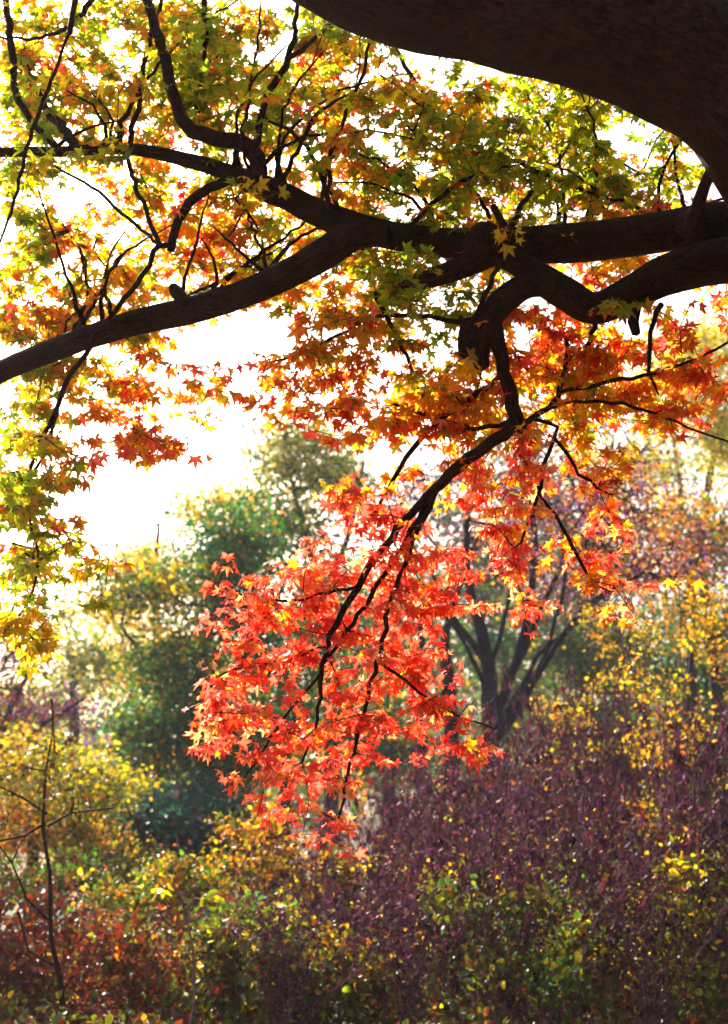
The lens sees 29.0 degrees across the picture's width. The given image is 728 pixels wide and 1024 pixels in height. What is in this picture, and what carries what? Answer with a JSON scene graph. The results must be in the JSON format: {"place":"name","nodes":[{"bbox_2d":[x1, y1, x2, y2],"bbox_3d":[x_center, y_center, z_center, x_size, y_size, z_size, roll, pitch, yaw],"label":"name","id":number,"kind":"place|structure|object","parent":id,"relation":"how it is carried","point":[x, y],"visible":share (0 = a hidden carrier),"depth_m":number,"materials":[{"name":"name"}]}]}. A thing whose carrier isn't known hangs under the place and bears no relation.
{"place":"outdoors","nodes":[
{"label":"outdoors","id":0,"kind":"place"},
{"bbox_2d":[0,789,727,1023],"bbox_3d":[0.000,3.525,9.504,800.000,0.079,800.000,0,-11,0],"label":"ground","id":1,"kind":"structure","parent":0,"point":[9,914],"depth_m":16.40,"materials":[{"name":"brown plant"}]},
{"bbox_2d":[0,698,117,1022],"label":"sapling","id":2,"kind":"object","parent":1,"relation":"on","point":[55,964],"visible":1,"depth_m":8.59,"materials":[{"name":"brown plant"}]},
{"bbox_2d":[0,593,128,777],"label":"woodland tree","id":3,"kind":"object","parent":1,"relation":"on","point":[16,696],"visible":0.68,"depth_m":19.08,"materials":[{"name":"purple plant"}]},
{"bbox_2d":[0,868,151,1023],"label":"bush","id":4,"kind":"object","parent":1,"relation":"on","point":[24,973],"visible":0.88,"depth_m":9.23,"materials":[{"name":"red plant"}]},
{"bbox_2d":[0,841,154,959],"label":"bush","id":5,"kind":"object","parent":1,"relation":"on","point":[74,865],"visible":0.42,"depth_m":12.35,"materials":[{"name":"green plant"}]},
{"bbox_2d":[0,576,179,855],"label":"woodland tree","id":6,"kind":"object","parent":1,"relation":"on","point":[80,667],"visible":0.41,"depth_m":29.51,"materials":[{"name":"yellow plant"}]},
{"bbox_2d":[0,715,190,937],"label":"woodland tree","id":7,"kind":"object","parent":1,"relation":"on","point":[92,832],"visible":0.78,"depth_m":14.62,"materials":[{"name":"yellow plant"}]},
{"bbox_2d":[36,835,195,938],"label":"bush","id":8,"kind":"object","parent":1,"relation":"on","point":[129,879],"visible":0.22,"depth_m":13.60,"materials":[{"name":"green plant"}]},
{"bbox_2d":[44,899,214,1023],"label":"bush","id":9,"kind":"object","parent":1,"relation":"on","point":[143,956],"visible":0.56,"depth_m":9.68,"materials":[{"name":"orange plant"}]},
{"bbox_2d":[66,845,268,954],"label":"bush","id":10,"kind":"object","parent":1,"relation":"on","point":[132,895],"visible":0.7,"depth_m":11.23,"materials":[{"name":"yellow plant"}]},
{"bbox_2d":[53,467,286,800],"bbox_3d":[-3.809,2.988,26.698,3.982,7.805,4.933,9,-14,-38],"label":"woodland tree","id":11,"kind":"object","parent":1,"relation":"on","point":[162,547],"visible":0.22,"depth_m":26.80,"materials":[{"name":"green plant"}]},
{"bbox_2d":[151,872,222,1023],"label":"yellow shoot","id":12,"kind":"object","parent":1,"relation":"on","point":[209,900],"visible":1,"depth_m":8.39,"materials":[{"name":"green plant"}]},
{"bbox_2d":[81,754,306,928],"bbox_3d":[-2.179,3.953,16.783,3.439,2.112,3.356,0,-11,0],"label":"woodland tree","id":13,"kind":"object","parent":1,"relation":"on","point":[184,815],"visible":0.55,"depth_m":16.21,"materials":[{"name":"green plant"}]},
{"bbox_2d":[151,904,261,1023],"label":"thicket shrub","id":14,"kind":"object","parent":1,"relation":"on","point":[231,989],"visible":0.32,"depth_m":9.25,"materials":[{"name":"purple plant"}]},
{"bbox_2d":[162,894,271,960],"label":"thicket shrub","id":15,"kind":"object","parent":1,"relation":"on","point":[166,913],"visible":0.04,"depth_m":10.65,"materials":[{"name":"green plant"}]},
{"bbox_2d":[158,884,281,1015],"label":"thicket shrub","id":16,"kind":"object","parent":1,"relation":"on","point":[190,922],"visible":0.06,"depth_m":9.85,"materials":[{"name":"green plant"}]},
{"bbox_2d":[57,490,388,878],"bbox_3d":[-2.063,2.637,19.994,4.818,5.971,4.739,0,-11,0],"label":"woodland tree","id":17,"kind":"object","parent":1,"relation":"on","point":[156,722],"visible":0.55,"depth_m":19.55,"materials":[{"name":"green plant"}]},
{"bbox_2d":[175,908,280,930],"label":"thicket shrub","id":18,"kind":"object","parent":1,"relation":"on","point":[197,917],"visible":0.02,"depth_m":12.32,"materials":[{"name":"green plant"}]},
{"bbox_2d":[155,885,360,1023],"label":"bush","id":19,"kind":"object","parent":1,"relation":"on","point":[207,935],"visible":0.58,"depth_m":9.04,"materials":[{"name":"green plant"}]},
{"bbox_2d":[175,793,374,995],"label":"bush","id":20,"kind":"object","parent":1,"relation":"on","point":[238,827],"visible":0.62,"depth_m":10.91,"materials":[{"name":"yellow plant"}]},
{"bbox_2d":[234,839,320,934],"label":"thicket shrub","id":21,"kind":"object","parent":1,"relation":"on","point":[259,881],"visible":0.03,"depth_m":13.08,"materials":[{"name":"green plant"}]},
{"bbox_2d":[219,836,361,967],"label":"thicket shrub","id":22,"kind":"object","parent":1,"relation":"on","point":[283,881],"visible":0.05,"depth_m":11.70,"materials":[{"name":"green plant"}]},
{"bbox_2d":[242,859,341,942],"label":"thicket shrub","id":23,"kind":"object","parent":1,"relation":"on","point":[273,894],"visible":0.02,"depth_m":12.26,"materials":[{"name":"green plant"}]},
{"bbox_2d":[181,591,409,857],"bbox_3d":[-1.817,4.727,31.960,5.232,6.420,5.453,-5,-12,26],"label":"woodland tree","id":24,"kind":"object","parent":1,"relation":"on","point":[281,790],"visible":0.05,"depth_m":31.86,"materials":[{"name":"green plant"}]},
{"bbox_2d":[224,819,384,936],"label":"thicket shrub","id":25,"kind":"object","parent":1,"relation":"on","point":[324,833],"visible":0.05,"depth_m":13.01,"materials":[{"name":"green plant"}]},
{"bbox_2d":[166,385,443,863],"bbox_3d":[-1.022,2.135,23.835,5.222,8.407,4.853,5,-12,-23],"label":"woodland tree","id":26,"kind":"object","parent":1,"relation":"on","point":[288,466],"visible":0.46,"depth_m":23.60,"materials":[{"name":"green plant"}]},
{"bbox_2d":[221,858,396,1023],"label":"thicket shrub","id":27,"kind":"object","parent":1,"relation":"on","point":[285,995],"visible":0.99,"depth_m":8.62,"materials":[{"name":"purple plant"}]},
{"bbox_2d":[271,852,383,1023],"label":"thicket shrub","id":28,"kind":"object","parent":1,"relation":"on","point":[324,908],"visible":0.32,"depth_m":9.49,"materials":[{"name":"purple plant"}]},
{"bbox_2d":[259,797,404,952],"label":"thicket shrub","id":29,"kind":"object","parent":1,"relation":"on","point":[367,889],"visible":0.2,"depth_m":11.47,"materials":[{"name":"purple plant"}]},
{"bbox_2d":[294,791,405,964],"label":"thicket shrub","id":30,"kind":"object","parent":1,"relation":"on","point":[355,887],"visible":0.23,"depth_m":10.98,"materials":[{"name":"purple plant"}]},
{"bbox_2d":[280,909,439,1023],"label":"bush","id":31,"kind":"object","parent":1,"relation":"on","point":[362,987],"visible":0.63,"depth_m":8.93,"materials":[{"name":"green plant"}]},
{"bbox_2d":[0,909,727,1023],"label":"undergrowth","id":32,"kind":"object","parent":1,"relation":"on","point":[201,1017],"visible":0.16,"depth_m":9.10,"materials":[{"name":"green plant"}]},
{"bbox_2d":[0,0,727,862],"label":"maple tree","id":33,"kind":"object","parent":1,"relation":"on","point":[660,64],"visible":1,"depth_m":5.09,"materials":[{"name":"orange plant"}]},
{"bbox_2d":[1,591,727,832],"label":"wood","id":34,"kind":"object","parent":1,"relation":"on","point":[95,738],"visible":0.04,"depth_m":52.88,"materials":[{"name":"brown plant"}]},
{"bbox_2d":[294,787,453,896],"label":"thicket shrub","id":35,"kind":"object","parent":1,"relation":"on","point":[368,798],"visible":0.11,"depth_m":13.90,"materials":[{"name":"purple plant"}]},
{"bbox_2d":[265,846,489,1001],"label":"thicket shrub","id":36,"kind":"object","parent":1,"relation":"on","point":[301,862],"visible":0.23,"depth_m":10.28,"materials":[{"name":"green plant"}]},
{"bbox_2d":[276,545,521,846],"bbox_3d":[0.720,4.247,30.959,6.054,6.976,4.992,-10,-15,42],"label":"woodland tree","id":37,"kind":"object","parent":1,"relation":"on","point":[383,751],"visible":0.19,"depth_m":30.54,"materials":[{"name":"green plant"}]},
{"bbox_2d":[306,737,506,989],"bbox_3d":[0.322,2.700,10.942,1.082,2.048,1.589,7,-13,-33],"label":"thicket shrub","id":38,"kind":"object","parent":1,"relation":"on","point":[417,808],"visible":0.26,"depth_m":10.93,"materials":[{"name":"purple plant"}]},
{"bbox_2d":[346,837,474,1023],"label":"thicket shrub","id":39,"kind":"object","parent":1,"relation":"on","point":[413,987],"visible":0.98,"depth_m":8.69,"materials":[{"name":"purple plant"}]},
{"bbox_2d":[348,736,487,943],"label":"thicket shrub","id":40,"kind":"object","parent":1,"relation":"on","point":[386,794],"visible":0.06,"depth_m":13.81,"materials":[{"name":"purple plant"}]},
{"bbox_2d":[367,703,476,948],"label":"thicket shrub","id":41,"kind":"object","parent":1,"relation":"on","point":[398,772],"visible":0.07,"depth_m":13.05,"materials":[{"name":"purple plant"}]},
{"bbox_2d":[376,733,497,985],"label":"thicket shrub","id":42,"kind":"object","parent":1,"relation":"on","point":[451,800],"visible":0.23,"depth_m":11.52,"materials":[{"name":"purple plant"}]},
{"bbox_2d":[369,783,506,1011],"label":"thicket shrub","id":43,"kind":"object","parent":1,"relation":"on","point":[387,892],"visible":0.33,"depth_m":10.20,"materials":[{"name":"purple plant"}]},
{"bbox_2d":[355,774,521,1021],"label":"thicket shrub","id":44,"kind":"object","parent":1,"relation":"on","point":[452,975],"visible":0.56,"depth_m":9.41,"materials":[{"name":"purple plant"}]},
{"bbox_2d":[334,766,583,955],"bbox_3d":[0.901,3.100,12.479,2.382,1.846,0.882,2,-11,-8],"label":"thicket shrub","id":45,"kind":"object","parent":1,"relation":"on","point":[379,805],"visible":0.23,"depth_m":12.34,"materials":[{"name":"purple plant"}]},
{"bbox_2d":[421,739,511,953],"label":"thicket shrub","id":46,"kind":"object","parent":1,"relation":"on","point":[470,811],"visible":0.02,"depth_m":13.19,"materials":[{"name":"purple plant"}]},
{"bbox_2d":[393,732,563,946],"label":"thicket shrub","id":47,"kind":"object","parent":1,"relation":"on","point":[467,765],"visible":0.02,"depth_m":13.95,"materials":[{"name":"purple plant"}]},
{"bbox_2d":[421,696,555,969],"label":"thicket shrub","id":48,"kind":"object","parent":1,"relation":"on","point":[459,817],"visible":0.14,"depth_m":12.49,"materials":[{"name":"purple plant"}]},
{"bbox_2d":[387,704,607,995],"bbox_3d":[1.010,2.608,10.942,1.457,2.230,1.296,4,-12,-22],"label":"thicket shrub","id":49,"kind":"object","parent":1,"relation":"on","point":[481,778],"visible":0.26,"depth_m":10.90,"materials":[{"name":"purple plant"}]},
{"bbox_2d":[424,680,583,945],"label":"thicket shrub","id":50,"kind":"object","parent":1,"relation":"on","point":[537,744],"visible":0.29,"depth_m":11.70,"materials":[{"name":"purple plant"}]},
{"bbox_2d":[404,857,631,1023],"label":"bush","id":51,"kind":"object","parent":1,"relation":"on","point":[556,976],"visible":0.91,"depth_m":8.70,"materials":[{"name":"green plant"}]},
{"bbox_2d":[344,423,700,805],"bbox_3d":[4.135,3.137,35.658,8.443,10.965,6.796,-5,-12,25],"label":"woodland tree","id":52,"kind":"object","parent":1,"relation":"on","point":[502,653],"visible":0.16,"depth_m":35.20,"materials":[{"name":"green plant"}]},
{"bbox_2d":[332,390,727,923],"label":"woodland tree","id":53,"kind":"object","parent":1,"relation":"on","point":[483,651],"visible":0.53,"depth_m":16.96,"materials":[{"name":"pink plant"}]},
{"bbox_2d":[433,732,649,1023],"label":"thicket shrub","id":54,"kind":"object","parent":1,"relation":"on","point":[599,804],"visible":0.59,"depth_m":9.49,"materials":[{"name":"purple plant"}]},
{"bbox_2d":[490,728,602,872],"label":"thicket shrub","id":55,"kind":"object","parent":1,"relation":"on","point":[539,765],"visible":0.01,"depth_m":13.67,"materials":[{"name":"purple plant"}]},
{"bbox_2d":[442,792,659,1023],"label":"thicket shrub","id":56,"kind":"object","parent":1,"relation":"on","point":[495,942],"visible":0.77,"depth_m":8.79,"materials":[{"name":"purple plant"}]},
{"bbox_2d":[442,669,659,935],"bbox_3d":[1.519,2.707,12.342,1.993,2.567,1.444,6,-12,-27],"label":"thicket shrub","id":57,"kind":"object","parent":1,"relation":"on","point":[523,729],"visible":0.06,"depth_m":12.51,"materials":[{"name":"purple plant"}]},
{"bbox_2d":[464,751,651,1012],"bbox_3d":[1.197,2.617,9.973,1.550,1.844,1.128,10,-15,-43],"label":"thicket shrub","id":58,"kind":"object","parent":1,"relation":"on","point":[531,839],"visible":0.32,"depth_m":10.19,"materials":[{"name":"purple plant"}]},
{"bbox_2d":[452,707,663,981],"bbox_3d":[1.761,2.762,11.712,1.840,2.219,1.136,-7,-13,33],"label":"thicket shrub","id":59,"kind":"object","parent":1,"relation":"on","point":[593,755],"visible":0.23,"depth_m":11.75,"materials":[{"name":"purple plant"}]},
{"bbox_2d":[511,662,616,895],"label":"sapling","id":60,"kind":"object","parent":1,"relation":"on","point":[556,714],"visible":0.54,"depth_m":12.18,"materials":[{"name":"yellow plant"}]},
{"bbox_2d":[462,543,697,861],"bbox_3d":[4.566,3.890,30.092,5.015,7.343,6.032,0,-11,0],"label":"woodland tree","id":61,"kind":"object","parent":1,"relation":"on","point":[580,659],"visible":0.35,"depth_m":29.45,"materials":[{"name":"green plant"}]},
{"bbox_2d":[496,670,665,948],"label":"thicket shrub","id":62,"kind":"object","parent":1,"relation":"on","point":[586,694],"visible":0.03,"depth_m":13.84,"materials":[{"name":"purple plant"}]},
{"bbox_2d":[469,631,696,915],"bbox_3d":[1.956,2.617,13.070,1.969,3.021,1.506,9,-14,-39],"label":"thicket shrub","id":63,"kind":"object","parent":1,"relation":"on","point":[602,730],"visible":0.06,"depth_m":13.09,"materials":[{"name":"purple plant"}]},
{"bbox_2d":[520,744,656,936],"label":"thicket shrub","id":64,"kind":"object","parent":1,"relation":"on","point":[579,785],"visible":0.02,"depth_m":12.75,"materials":[{"name":"purple plant"}]},
{"bbox_2d":[563,600,672,878],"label":"sapling","id":65,"kind":"object","parent":1,"relation":"on","point":[602,655],"visible":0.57,"depth_m":12.80,"materials":[{"name":"yellow plant"}]},
{"bbox_2d":[561,750,681,1012],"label":"thicket shrub","id":66,"kind":"object","parent":1,"relation":"on","point":[616,816],"visible":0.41,"depth_m":10.11,"materials":[{"name":"purple plant"}]},
{"bbox_2d":[523,700,721,936],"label":"thicket shrub","id":67,"kind":"object","parent":1,"relation":"on","point":[644,748],"visible":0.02,"depth_m":13.80,"materials":[{"name":"purple plant"}]},
{"bbox_2d":[531,675,725,969],"bbox_3d":[2.259,2.715,12.398,1.559,2.572,2.108,10,-15,-42],"label":"thicket shrub","id":68,"kind":"object","parent":1,"relation":"on","point":[614,766],"visible":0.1,"depth_m":12.52,"materials":[{"name":"purple plant"}]},
{"bbox_2d":[539,579,727,771],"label":"woodland tree","id":69,"kind":"object","parent":1,"relation":"on","point":[703,680],"visible":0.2,"depth_m":33.31,"materials":[{"name":"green plant"}]},
{"bbox_2d":[541,742,727,994],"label":"thicket shrub","id":70,"kind":"object","parent":1,"relation":"on","point":[609,974],"visible":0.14,"depth_m":10.96,"materials":[{"name":"purple plant"}]},
{"bbox_2d":[544,293,727,779],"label":"woodland tree","id":71,"kind":"object","parent":1,"relation":"on","point":[719,453],"visible":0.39,"depth_m":27.29,"materials":[{"name":"yellow plant"}]},
{"bbox_2d":[546,718,727,827],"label":"thicket shrub","id":72,"kind":"object","parent":1,"relation":"on","point":[554,735],"visible":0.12,"depth_m":11.83,"materials":[{"name":"purple plant"}]},
{"bbox_2d":[549,683,727,963],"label":"thicket shrub","id":73,"kind":"object","parent":1,"relation":"on","point":[579,720],"visible":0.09,"depth_m":12.33,"materials":[{"name":"purple plant"}]},
{"bbox_2d":[553,661,727,983],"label":"thicket shrub","id":74,"kind":"object","parent":1,"relation":"on","point":[642,705],"visible":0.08,"depth_m":11.53,"materials":[{"name":"purple plant"}]},
{"bbox_2d":[569,803,727,1023],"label":"thicket shrub","id":75,"kind":"object","parent":1,"relation":"on","point":[643,975],"visible":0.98,"depth_m":8.54,"materials":[{"name":"purple plant"}]},
{"bbox_2d":[582,684,727,911],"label":"thicket shrub","id":76,"kind":"object","parent":1,"relation":"on","point":[665,709],"visible":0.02,"depth_m":13.27,"materials":[{"name":"purple plant"}]},
{"bbox_2d":[583,472,727,822],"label":"woodland tree","id":77,"kind":"object","parent":1,"relation":"on","point":[722,525],"visible":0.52,"depth_m":22.48,"materials":[{"name":"yellow plant"}]},
{"bbox_2d":[584,841,727,1023],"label":"bush","id":78,"kind":"object","parent":1,"relation":"on","point":[711,992],"visible":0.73,"depth_m":8.79,"materials":[{"name":"yellow plant"}]},
{"bbox_2d":[602,628,727,985],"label":"sapling","id":79,"kind":"object","parent":1,"relation":"on","point":[629,679],"visible":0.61,"depth_m":11.51,"materials":[{"name":"yellow plant"}]},
{"bbox_2d":[603,717,727,1023],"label":"thicket shrub","id":80,"kind":"object","parent":1,"relation":"on","point":[688,838],"visible":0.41,"depth_m":9.34,"materials":[{"name":"purple plant"}]},
{"bbox_2d":[624,701,717,1012],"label":"sapling","id":81,"kind":"object","parent":1,"relation":"on","point":[650,791],"visible":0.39,"depth_m":10.59,"materials":[{"name":"yellow plant"}]},
{"bbox_2d":[622,714,727,980],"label":"thicket shrub","id":82,"kind":"object","parent":1,"relation":"on","point":[720,776],"visible":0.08,"depth_m":11.03,"materials":[{"name":"purple plant"}]},
{"bbox_2d":[624,695,727,1008],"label":"thicket shrub","id":83,"kind":"object","parent":1,"relation":"on","point":[679,759],"visible":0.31,"depth_m":10.20,"materials":[{"name":"purple plant"}]},
{"bbox_2d":[624,667,727,864],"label":"thicket shrub","id":84,"kind":"object","parent":1,"relation":"on","point":[712,759],"visible":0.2,"depth_m":10.71,"materials":[{"name":"purple plant"}]},
{"bbox_2d":[644,780,727,967],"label":"thicket shrub","id":85,"kind":"object","parent":1,"relation":"on","point":[707,946],"visible":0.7,"depth_m":8.81,"materials":[{"name":"purple plant"}]},
{"bbox_2d":[672,574,727,966],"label":"sapling","id":86,"kind":"object","parent":1,"relation":"on","point":[709,624],"visible":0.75,"depth_m":12.39,"materials":[{"name":"yellow plant"}]},
{"bbox_2d":[690,761,727,907],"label":"thicket shrub","id":87,"kind":"object","parent":1,"relation":"on","point":[718,799],"visible":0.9,"depth_m":9.31,"materials":[{"name":"purple plant"}]},
{"bbox_2d":[694,650,727,820],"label":"thicket shrub","id":88,"kind":"object","parent":1,"relation":"on","point":[723,679],"visible":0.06,"depth_m":13.93,"materials":[{"name":"purple plant"}]},
{"bbox_2d":[712,676,724,720],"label":"thicket shrub","id":89,"kind":"object","parent":1,"relation":"on","point":[718,702],"visible":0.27,"depth_m":13.47,"materials":[{"name":"purple plant"}]},
{"bbox_2d":[0,0,727,788],"label":"sky","id":90,"kind":"structure","parent":0,"point":[119,491],"materials":[{"name":"white"}]}
]}

